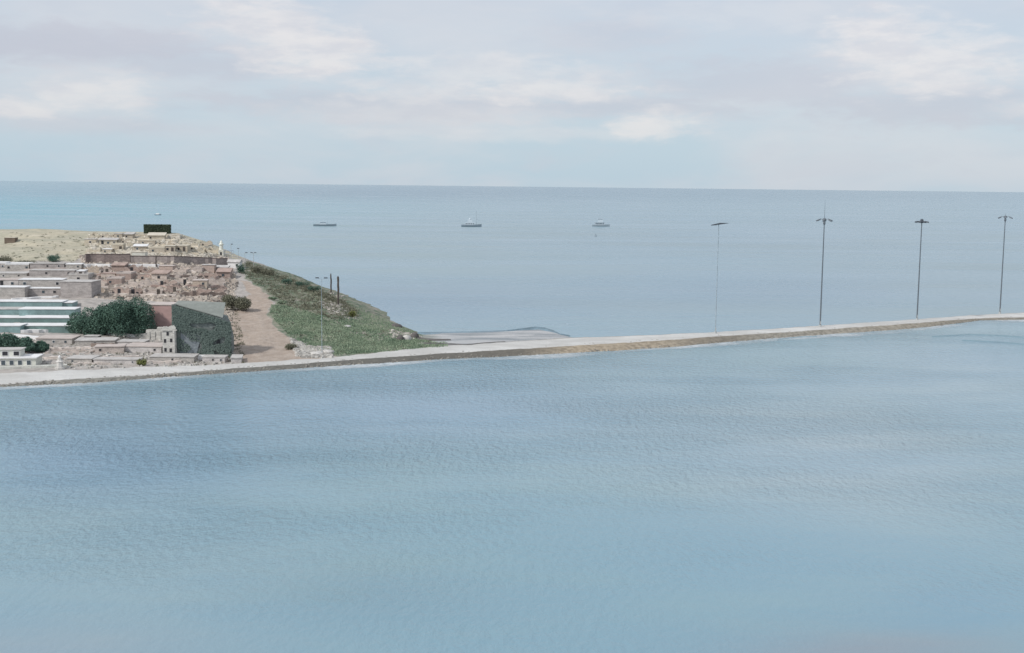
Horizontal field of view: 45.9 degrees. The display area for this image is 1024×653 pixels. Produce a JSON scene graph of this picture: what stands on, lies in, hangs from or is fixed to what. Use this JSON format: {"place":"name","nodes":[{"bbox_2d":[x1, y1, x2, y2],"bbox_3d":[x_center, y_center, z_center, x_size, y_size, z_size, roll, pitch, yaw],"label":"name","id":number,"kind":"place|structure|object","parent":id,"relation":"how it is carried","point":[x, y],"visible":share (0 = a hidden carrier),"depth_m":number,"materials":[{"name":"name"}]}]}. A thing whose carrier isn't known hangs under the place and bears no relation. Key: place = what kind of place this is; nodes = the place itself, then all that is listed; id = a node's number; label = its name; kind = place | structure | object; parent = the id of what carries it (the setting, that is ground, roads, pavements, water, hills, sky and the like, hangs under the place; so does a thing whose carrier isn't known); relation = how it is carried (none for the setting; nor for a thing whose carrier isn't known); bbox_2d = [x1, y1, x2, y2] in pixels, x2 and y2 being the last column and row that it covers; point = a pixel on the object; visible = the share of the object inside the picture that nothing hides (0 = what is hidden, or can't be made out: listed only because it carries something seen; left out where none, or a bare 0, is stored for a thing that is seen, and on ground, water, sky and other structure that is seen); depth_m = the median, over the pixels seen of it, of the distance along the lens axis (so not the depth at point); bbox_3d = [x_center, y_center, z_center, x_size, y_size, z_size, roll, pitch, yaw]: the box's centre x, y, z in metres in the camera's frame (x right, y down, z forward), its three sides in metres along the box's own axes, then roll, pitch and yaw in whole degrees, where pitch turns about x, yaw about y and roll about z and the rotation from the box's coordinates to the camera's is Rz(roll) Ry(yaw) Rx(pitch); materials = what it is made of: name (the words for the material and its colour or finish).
{"place":"outdoors","nodes":[
{"label":"outdoors","id":0,"kind":"place"},
{"bbox_2d":[0,229,571,373],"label":"headland","id":1,"kind":"structure","parent":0,"point":[265,337],"depth_m":334.36,"materials":[{"name":"soil"}]},
{"bbox_2d":[0,332,20,346],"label":"tree","id":2,"kind":"object","parent":1,"relation":"on","point":[9,340],"visible":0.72,"depth_m":268.41,"materials":[{"name":"green plant"}]},
{"bbox_2d":[0,278,20,284],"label":"house","id":3,"kind":"structure","parent":1,"relation":"on","point":[9,281],"depth_m":360.38,"materials":[{"name":"paint"}]},
{"bbox_2d":[0,307,21,314],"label":"storage shed","id":4,"kind":"structure","parent":1,"relation":"on","point":[9,310],"depth_m":314.07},
{"bbox_2d":[0,315,21,322],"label":"storage shed","id":5,"kind":"structure","parent":1,"relation":"on","point":[9,318],"depth_m":307.33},
{"bbox_2d":[4,237,17,243],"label":"hut","id":6,"kind":"object","parent":1,"relation":"on","point":[10,240],"visible":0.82,"depth_m":465.99,"materials":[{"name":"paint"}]},
{"bbox_2d":[0,323,27,332],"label":"storage shed","id":7,"kind":"structure","parent":1,"relation":"on","point":[12,327],"depth_m":291.43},
{"bbox_2d":[0,271,28,277],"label":"house","id":8,"kind":"structure","parent":1,"relation":"on","point":[6,274],"depth_m":379.40,"materials":[{"name":"grey stone"}]},
{"bbox_2d":[0,285,30,296],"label":"house","id":9,"kind":"structure","parent":1,"relation":"on","point":[13,290],"depth_m":344.45,"materials":[{"name":"grey paint"}]},
{"bbox_2d":[5,262,32,270],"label":"house","id":10,"kind":"structure","parent":1,"relation":"on","point":[13,266],"depth_m":395.21,"materials":[{"name":"grey stone"}]},
{"bbox_2d":[0,347,43,365],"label":"shore house","id":11,"kind":"structure","parent":1,"relation":"on","point":[13,356],"depth_m":256.52,"materials":[{"name":"white paint"}]},
{"bbox_2d":[14,336,35,352],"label":"tree","id":12,"kind":"object","parent":1,"relation":"on","point":[27,342],"visible":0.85,"depth_m":268.81,"materials":[{"name":"green plant"}]},
{"bbox_2d":[0,364,66,368],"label":"retaining wall","id":13,"kind":"structure","parent":1,"relation":"on","point":[30,366],"depth_m":255.15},
{"bbox_2d":[0,299,67,306],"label":"storage shed","id":14,"kind":"structure","parent":1,"relation":"on","point":[31,303],"depth_m":326.47,"materials":[{"name":"metal"}]},
{"bbox_2d":[11,295,58,298],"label":"garden wall","id":15,"kind":"structure","parent":1,"relation":"on","point":[55,296],"depth_m":342.00,"materials":[{"name":"white paint"}]},
{"bbox_2d":[34,340,49,352],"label":"tree","id":16,"kind":"object","parent":1,"relation":"on","point":[42,346],"visible":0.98,"depth_m":271.41,"materials":[{"name":"green plant"}]},
{"bbox_2d":[18,278,67,286],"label":"house","id":17,"kind":"structure","parent":1,"relation":"on","point":[43,282],"depth_m":355.37,"materials":[{"name":"grey paint"}]},
{"bbox_2d":[28,287,60,296],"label":"house","id":18,"kind":"structure","parent":1,"relation":"on","point":[41,291],"depth_m":348.25,"materials":[{"name":"beige paint"}]},
{"bbox_2d":[19,315,72,322],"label":"storage shed","id":19,"kind":"structure","parent":1,"relation":"on","point":[45,319],"depth_m":303.90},
{"bbox_2d":[29,263,65,268],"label":"house","id":20,"kind":"structure","parent":1,"relation":"on","point":[43,265],"depth_m":396.75,"materials":[{"name":"beige paint"}]},
{"bbox_2d":[19,307,80,315],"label":"storage shed","id":21,"kind":"structure","parent":1,"relation":"on","point":[23,311],"depth_m":311.96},
{"bbox_2d":[24,323,75,332],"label":"storage shed","id":22,"kind":"structure","parent":1,"relation":"on","point":[55,327],"depth_m":295.45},
{"bbox_2d":[29,269,78,276],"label":"house","id":23,"kind":"structure","parent":1,"relation":"on","point":[49,272],"depth_m":380.29,"materials":[{"name":"beige paint"}]},
{"bbox_2d":[35,335,80,344],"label":"house","id":24,"kind":"structure","parent":1,"relation":"on","point":[58,339],"depth_m":281.84,"materials":[{"name":"grey paint"}]},
{"bbox_2d":[55,355,64,369],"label":"shrine","id":25,"kind":"object","parent":1,"relation":"on","point":[59,363],"visible":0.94,"depth_m":254.13,"materials":[{"name":"stone"}]},
{"bbox_2d":[45,348,94,354],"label":"ruined house","id":26,"kind":"structure","parent":1,"relation":"on","point":[75,351],"depth_m":272.64,"materials":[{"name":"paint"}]},
{"bbox_2d":[63,300,77,306],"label":"storage shed","id":27,"kind":"structure","parent":1,"relation":"on","point":[71,303],"depth_m":328.20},
{"bbox_2d":[49,346,94,348],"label":"broken wall","id":28,"kind":"structure","parent":1,"relation":"on","point":[84,347],"depth_m":275.61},
{"bbox_2d":[64,312,80,333],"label":"tree","id":29,"kind":"object","parent":1,"relation":"on","point":[71,327],"visible":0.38,"depth_m":295.61,"materials":[{"name":"green plant"}]},
{"bbox_2d":[65,263,84,268],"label":"house","id":30,"kind":"structure","parent":1,"relation":"on","point":[74,265],"depth_m":398.19,"materials":[{"name":"grey stone"}]},
{"bbox_2d":[20,329,134,336],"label":"retaining wall","id":31,"kind":"structure","parent":1,"relation":"on","point":[43,331],"depth_m":292.95,"materials":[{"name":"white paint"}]},
{"bbox_2d":[60,279,100,297],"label":"house","id":32,"kind":"structure","parent":1,"relation":"on","point":[77,288],"depth_m":344.44,"materials":[{"name":"beige paint"}]},
{"bbox_2d":[68,272,93,279],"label":"house","id":33,"kind":"structure","parent":1,"relation":"on","point":[85,275],"depth_m":372.92,"materials":[{"name":"grey paint"}]},
{"bbox_2d":[66,355,100,362],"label":"house","id":34,"kind":"structure","parent":1,"relation":"on","point":[80,358],"depth_m":261.13,"materials":[{"name":"grey stone"}]},
{"bbox_2d":[71,307,102,334],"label":"tree","id":35,"kind":"object","parent":1,"relation":"on","point":[83,325],"visible":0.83,"depth_m":291.74,"materials":[{"name":"green plant"}]},
{"bbox_2d":[42,355,138,358],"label":"broken wall","id":36,"kind":"structure","parent":1,"relation":"on","point":[53,357],"depth_m":265.52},
{"bbox_2d":[88,265,101,273],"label":"ruined house","id":37,"kind":"structure","parent":1,"relation":"on","point":[95,269],"depth_m":389.29,"materials":[{"name":"beige stone"}]},
{"bbox_2d":[74,337,118,345],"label":"house","id":38,"kind":"structure","parent":1,"relation":"on","point":[83,341],"depth_m":279.69,"materials":[{"name":"grey stone"}]},
{"bbox_2d":[89,302,114,335],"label":"tree","id":39,"kind":"object","parent":1,"relation":"on","point":[98,314],"visible":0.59,"depth_m":290.76,"materials":[{"name":"green plant"}]},
{"bbox_2d":[85,254,130,262],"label":"retaining wall","id":40,"kind":"structure","parent":1,"relation":"on","point":[105,258],"depth_m":414.51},
{"bbox_2d":[98,238,119,244],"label":"house","id":41,"kind":"structure","parent":1,"relation":"on","point":[107,240],"depth_m":460.31,"materials":[{"name":"stone"}]},
{"bbox_2d":[94,344,126,352],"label":"house","id":42,"kind":"structure","parent":1,"relation":"on","point":[110,348],"depth_m":271.71,"materials":[{"name":"paint"}]},
{"bbox_2d":[106,276,124,284],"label":"house","id":43,"kind":"structure","parent":1,"relation":"on","point":[114,280],"depth_m":365.09,"materials":[{"name":"pink brick"}]},
{"bbox_2d":[99,296,136,337],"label":"tree","id":44,"kind":"object","parent":1,"relation":"on","point":[118,314],"visible":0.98,"depth_m":289.16,"materials":[{"name":"green plant"}]},
{"bbox_2d":[93,357,143,364],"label":"house","id":45,"kind":"structure","parent":1,"relation":"on","point":[124,360],"depth_m":261.32,"materials":[{"name":"paint"}]},
{"bbox_2d":[112,243,125,250],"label":"house","id":46,"kind":"structure","parent":1,"relation":"on","point":[116,246],"depth_m":442.55,"materials":[{"name":"beige paint"}]},
{"bbox_2d":[110,262,128,271],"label":"house","id":47,"kind":"structure","parent":1,"relation":"on","point":[118,266],"depth_m":396.35,"materials":[{"name":"stone"}]},
{"bbox_2d":[110,286,130,293],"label":"ruined house","id":48,"kind":"structure","parent":1,"relation":"on","point":[117,290],"depth_m":350.96,"materials":[{"name":"stone"}]},
{"bbox_2d":[83,264,159,267],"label":"retaining wall","id":49,"kind":"structure","parent":1,"relation":"on","point":[137,265],"depth_m":401.43,"materials":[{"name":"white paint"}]},
{"bbox_2d":[116,271,136,279],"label":"house","id":50,"kind":"structure","parent":1,"relation":"on","point":[128,275],"depth_m":376.82,"materials":[{"name":"stone"}]},
{"bbox_2d":[73,360,181,364],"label":"broken wall","id":51,"kind":"structure","parent":1,"relation":"on","point":[102,363],"depth_m":261.12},
{"bbox_2d":[117,339,149,344],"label":"house","id":52,"kind":"structure","parent":1,"relation":"on","point":[125,341],"depth_m":280.65,"materials":[{"name":"paint"}]},
{"bbox_2d":[124,264,142,272],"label":"ruined house","id":53,"kind":"structure","parent":1,"relation":"on","point":[132,267],"depth_m":394.88,"materials":[{"name":"stone"}]},
{"bbox_2d":[132,251,147,255],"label":"house","id":54,"kind":"structure","parent":1,"relation":"on","point":[139,253],"depth_m":421.13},
{"bbox_2d":[124,296,156,336],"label":"tree","id":55,"kind":"object","parent":1,"relation":"on","point":[142,319],"visible":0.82,"depth_m":291.80,"materials":[{"name":"green plant"}]},
{"bbox_2d":[133,244,148,250],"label":"house","id":56,"kind":"structure","parent":1,"relation":"on","point":[141,247],"depth_m":441.82,"materials":[{"name":"beige stone"}]},
{"bbox_2d":[106,293,175,296],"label":"stone wall","id":57,"kind":"structure","parent":1,"relation":"on","point":[120,294],"depth_m":350.20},
{"bbox_2d":[125,342,162,352],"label":"house","id":58,"kind":"structure","parent":1,"relation":"on","point":[143,347],"depth_m":273.26,"materials":[{"name":"paint"}]},
{"bbox_2d":[139,279,160,286],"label":"ruined house","id":59,"kind":"structure","parent":1,"relation":"on","point":[149,282],"depth_m":361.65,"materials":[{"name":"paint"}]},
{"bbox_2d":[135,326,166,339],"bbox_3d":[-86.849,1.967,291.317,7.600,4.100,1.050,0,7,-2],"label":"house","id":60,"kind":"structure","parent":1,"relation":"on","point":[155,334],"depth_m":290.90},
{"bbox_2d":[143,287,163,294],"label":"ruined house","id":61,"kind":"structure","parent":1,"relation":"on","point":[160,290],"depth_m":352.69,"materials":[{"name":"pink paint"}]},
{"bbox_2d":[87,233,219,256],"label":"cream rubble","id":62,"kind":"object","parent":1,"relation":"on","point":[135,241],"visible":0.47,"depth_m":483.64,"materials":[{"name":"stone"}]},
{"bbox_2d":[85,235,222,257],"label":"houses","id":63,"kind":"structure","parent":1,"relation":"on","point":[93,246],"depth_m":448.37,"materials":[{"name":"stone"}]},
{"bbox_2d":[147,232,166,239],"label":"house","id":64,"kind":"structure","parent":1,"relation":"on","point":[156,235],"depth_m":476.50,"materials":[{"name":"beige paint"}]},
{"bbox_2d":[149,246,164,252],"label":"house","id":65,"kind":"structure","parent":1,"relation":"on","point":[155,249],"depth_m":438.16,"materials":[{"name":"beige stone"}]},
{"bbox_2d":[143,224,171,233],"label":"hedge block","id":66,"kind":"structure","parent":1,"relation":"on","point":[148,228],"depth_m":496.47,"materials":[{"name":"green plant"}]},
{"bbox_2d":[79,255,238,301],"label":"houses","id":67,"kind":"structure","parent":1,"relation":"on","point":[227,283],"depth_m":361.93,"materials":[{"name":"stone"}]},
{"bbox_2d":[82,255,236,362],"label":"reddish rubble","id":68,"kind":"object","parent":1,"relation":"on","point":[230,292],"visible":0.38,"depth_m":359.54,"materials":[{"name":"stone"}]},
{"bbox_2d":[150,270,171,280],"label":"house","id":69,"kind":"structure","parent":1,"relation":"on","point":[158,275],"depth_m":377.79,"materials":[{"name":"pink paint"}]},
{"bbox_2d":[149,302,175,328],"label":"house","id":70,"kind":"structure","parent":1,"relation":"on","point":[163,314],"depth_m":297.15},
{"bbox_2d":[158,265,176,271],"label":"house","id":71,"kind":"structure","parent":1,"relation":"on","point":[168,267],"depth_m":394.80,"materials":[{"name":"stone"}]},
{"bbox_2d":[161,325,176,352],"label":"tower","id":72,"kind":"structure","parent":1,"relation":"on","point":[169,339],"depth_m":270.75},
{"bbox_2d":[165,245,176,251],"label":"house","id":73,"kind":"structure","parent":1,"relation":"on","point":[168,248],"depth_m":438.83,"materials":[{"name":"beige stone"}]},
{"bbox_2d":[164,284,179,292],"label":"ruined house","id":74,"kind":"structure","parent":1,"relation":"on","point":[168,288],"depth_m":355.59,"materials":[{"name":"stone"}]},
{"bbox_2d":[149,353,198,361],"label":"house","id":75,"kind":"structure","parent":1,"relation":"on","point":[188,357],"depth_m":265.61,"materials":[{"name":"grey stone"}]},
{"bbox_2d":[25,336,333,368],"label":"grey rubble","id":76,"kind":"object","parent":1,"relation":"on","point":[302,351],"visible":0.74,"depth_m":273.52,"materials":[{"name":"stone"}]},
{"bbox_2d":[131,256,227,264],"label":"retaining wall","id":77,"kind":"structure","parent":1,"relation":"on","point":[183,259],"depth_m":416.20,"materials":[{"name":"stone"}]},
{"bbox_2d":[174,265,190,273],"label":"ruined house","id":78,"kind":"structure","parent":1,"relation":"on","point":[182,268],"depth_m":394.38,"materials":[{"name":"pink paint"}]},
{"bbox_2d":[176,245,190,251],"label":"house","id":79,"kind":"structure","parent":1,"relation":"on","point":[184,248],"depth_m":442.89,"materials":[{"name":"beige paint"}]},
{"bbox_2d":[151,284,224,288],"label":"stone wall","id":80,"kind":"structure","parent":1,"relation":"on","point":[198,285],"depth_m":364.38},
{"bbox_2d":[192,279,208,288],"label":"house","id":81,"kind":"structure","parent":1,"relation":"on","point":[205,282],"depth_m":365.50,"materials":[{"name":"beige stone"}]},
{"bbox_2d":[171,300,233,356],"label":"building","id":82,"kind":"structure","parent":1,"relation":"on","point":[203,328],"depth_m":272.08,"materials":[{"name":"green stone"}]},
{"bbox_2d":[181,290,225,295],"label":"stone wall","id":83,"kind":"structure","parent":1,"relation":"on","point":[192,293],"depth_m":352.50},
{"bbox_2d":[198,272,218,279],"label":"ruined house","id":84,"kind":"structure","parent":1,"relation":"on","point":[214,275],"depth_m":388.19,"materials":[{"name":"stone"}]},
{"bbox_2d":[202,264,216,272],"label":"house","id":85,"kind":"structure","parent":1,"relation":"on","point":[212,268],"depth_m":401.06,"materials":[{"name":"stone"}]},
{"bbox_2d":[202,354,228,362],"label":"house","id":86,"kind":"structure","parent":1,"relation":"on","point":[213,358],"depth_m":265.87,"materials":[{"name":"paint"}]},
{"bbox_2d":[209,276,224,285],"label":"ruined house","id":87,"kind":"structure","parent":1,"relation":"on","point":[214,281],"depth_m":374.54,"materials":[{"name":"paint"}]},
{"bbox_2d":[11,232,433,366],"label":"scrub","id":88,"kind":"object","parent":1,"relation":"on","point":[333,298],"visible":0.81,"depth_m":366.25,"materials":[{"name":"green plant"}]},
{"bbox_2d":[216,268,232,278],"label":"house","id":89,"kind":"structure","parent":1,"relation":"on","point":[225,273],"depth_m":397.69,"materials":[{"name":"stone"}]},
{"bbox_2d":[227,259,242,267],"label":"house","id":90,"kind":"structure","parent":1,"relation":"on","point":[232,263],"depth_m":424.01,"materials":[{"name":"white paint"}]},
{"bbox_2d":[221,295,251,310],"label":"shrub","id":91,"kind":"object","parent":1,"relation":"on","point":[242,302],"visible":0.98,"depth_m":333.04,"materials":[{"name":"green plant"}]},
{"bbox_2d":[230,354,242,362],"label":"house","id":92,"kind":"structure","parent":1,"relation":"on","point":[236,358],"depth_m":265.60,"materials":[{"name":"paint"}]},
{"bbox_2d":[245,271,447,354],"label":"grass","id":93,"kind":"structure","parent":1,"relation":"on","point":[355,343],"depth_m":309.87,"materials":[{"name":"green plant"}]},
{"bbox_2d":[322,291,421,338],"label":"slope rubble","id":94,"kind":"object","parent":1,"relation":"on","point":[393,334],"visible":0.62,"depth_m":340.26,"materials":[{"name":"stone"}]},
{"bbox_2d":[0,320,1023,652],"bbox_3d":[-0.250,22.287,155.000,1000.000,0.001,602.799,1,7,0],"label":"lagoon","id":95,"kind":"structure","parent":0,"point":[860,492],"depth_m":153.09,"materials":[{"name":"liquid"}]},
{"bbox_2d":[0,320,1023,388],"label":"shore foam","id":96,"kind":"object","parent":95,"relation":"on","point":[390,363],"visible":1,"depth_m":274.09,"materials":[{"name":"white"}]},
{"bbox_2d":[932,334,1020,336],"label":"swell","id":97,"kind":"structure","parent":95,"relation":"on","point":[976,334],"depth_m":337.83,"materials":[{"name":"liquid"}]},
{"bbox_2d":[0,181,1023,337],"bbox_3d":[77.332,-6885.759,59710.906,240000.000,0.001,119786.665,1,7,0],"label":"sea","id":98,"kind":"structure","parent":0,"point":[418,258],"depth_m":833.04,"materials":[{"name":"liquid"}]},
{"bbox_2d":[418,330,513,334],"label":"wave","id":99,"kind":"object","parent":98,"relation":"on","point":[426,333],"visible":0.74,"depth_m":328.67,"materials":[{"name":"liquid"}]},
{"bbox_2d":[461,211,481,226],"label":"boat","id":100,"kind":"object","parent":98,"relation":"on","point":[469,223],"visible":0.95,"depth_m":1186.74,"materials":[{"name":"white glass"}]},
{"bbox_2d":[507,327,569,336],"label":"wave","id":101,"kind":"object","parent":98,"relation":"on","point":[540,328],"visible":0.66,"depth_m":338.01,"materials":[{"name":"liquid"}]},
{"bbox_2d":[592,218,609,225],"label":"boat","id":102,"kind":"object","parent":98,"relation":"on","point":[600,222],"visible":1,"depth_m":1239.86,"materials":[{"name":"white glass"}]},
{"bbox_2d":[0,312,1023,386],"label":"sand spit","id":103,"kind":"structure","parent":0,"point":[548,346],"depth_m":292.30,"materials":[{"name":"sand"}]},
{"bbox_2d":[424,341,504,344],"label":"drift weed","id":104,"kind":"object","parent":103,"relation":"on","point":[461,344],"visible":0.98,"depth_m":299.54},
{"bbox_2d":[0,317,1017,386],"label":"shore stones","id":105,"kind":"object","parent":103,"relation":"on","point":[156,376],"visible":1,"depth_m":265.60,"materials":[{"name":"stone"}]},
{"bbox_2d":[711,223,726,332],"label":"lamp mast","id":106,"kind":"object","parent":103,"relation":"on","point":[718,224],"visible":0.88,"depth_m":324.24,"materials":[{"name":"metal"}]},
{"bbox_2d":[816,214,832,326],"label":"lamp mast","id":107,"kind":"object","parent":103,"relation":"on","point":[824,219],"visible":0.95,"depth_m":343.44,"materials":[{"name":"metal"}]},
{"bbox_2d":[915,219,928,319],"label":"lamp mast","id":108,"kind":"object","parent":103,"relation":"on","point":[921,221],"visible":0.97,"depth_m":364.06,"materials":[{"name":"metal"}]},
{"bbox_2d":[998,214,1012,313],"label":"lamp mast","id":109,"kind":"object","parent":103,"relation":"on","point":[1005,216],"visible":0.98,"depth_m":390.58,"materials":[{"name":"metal"}]},
{"bbox_2d":[0,0,1023,191],"label":"sky","id":110,"kind":"structure","parent":0,"point":[871,95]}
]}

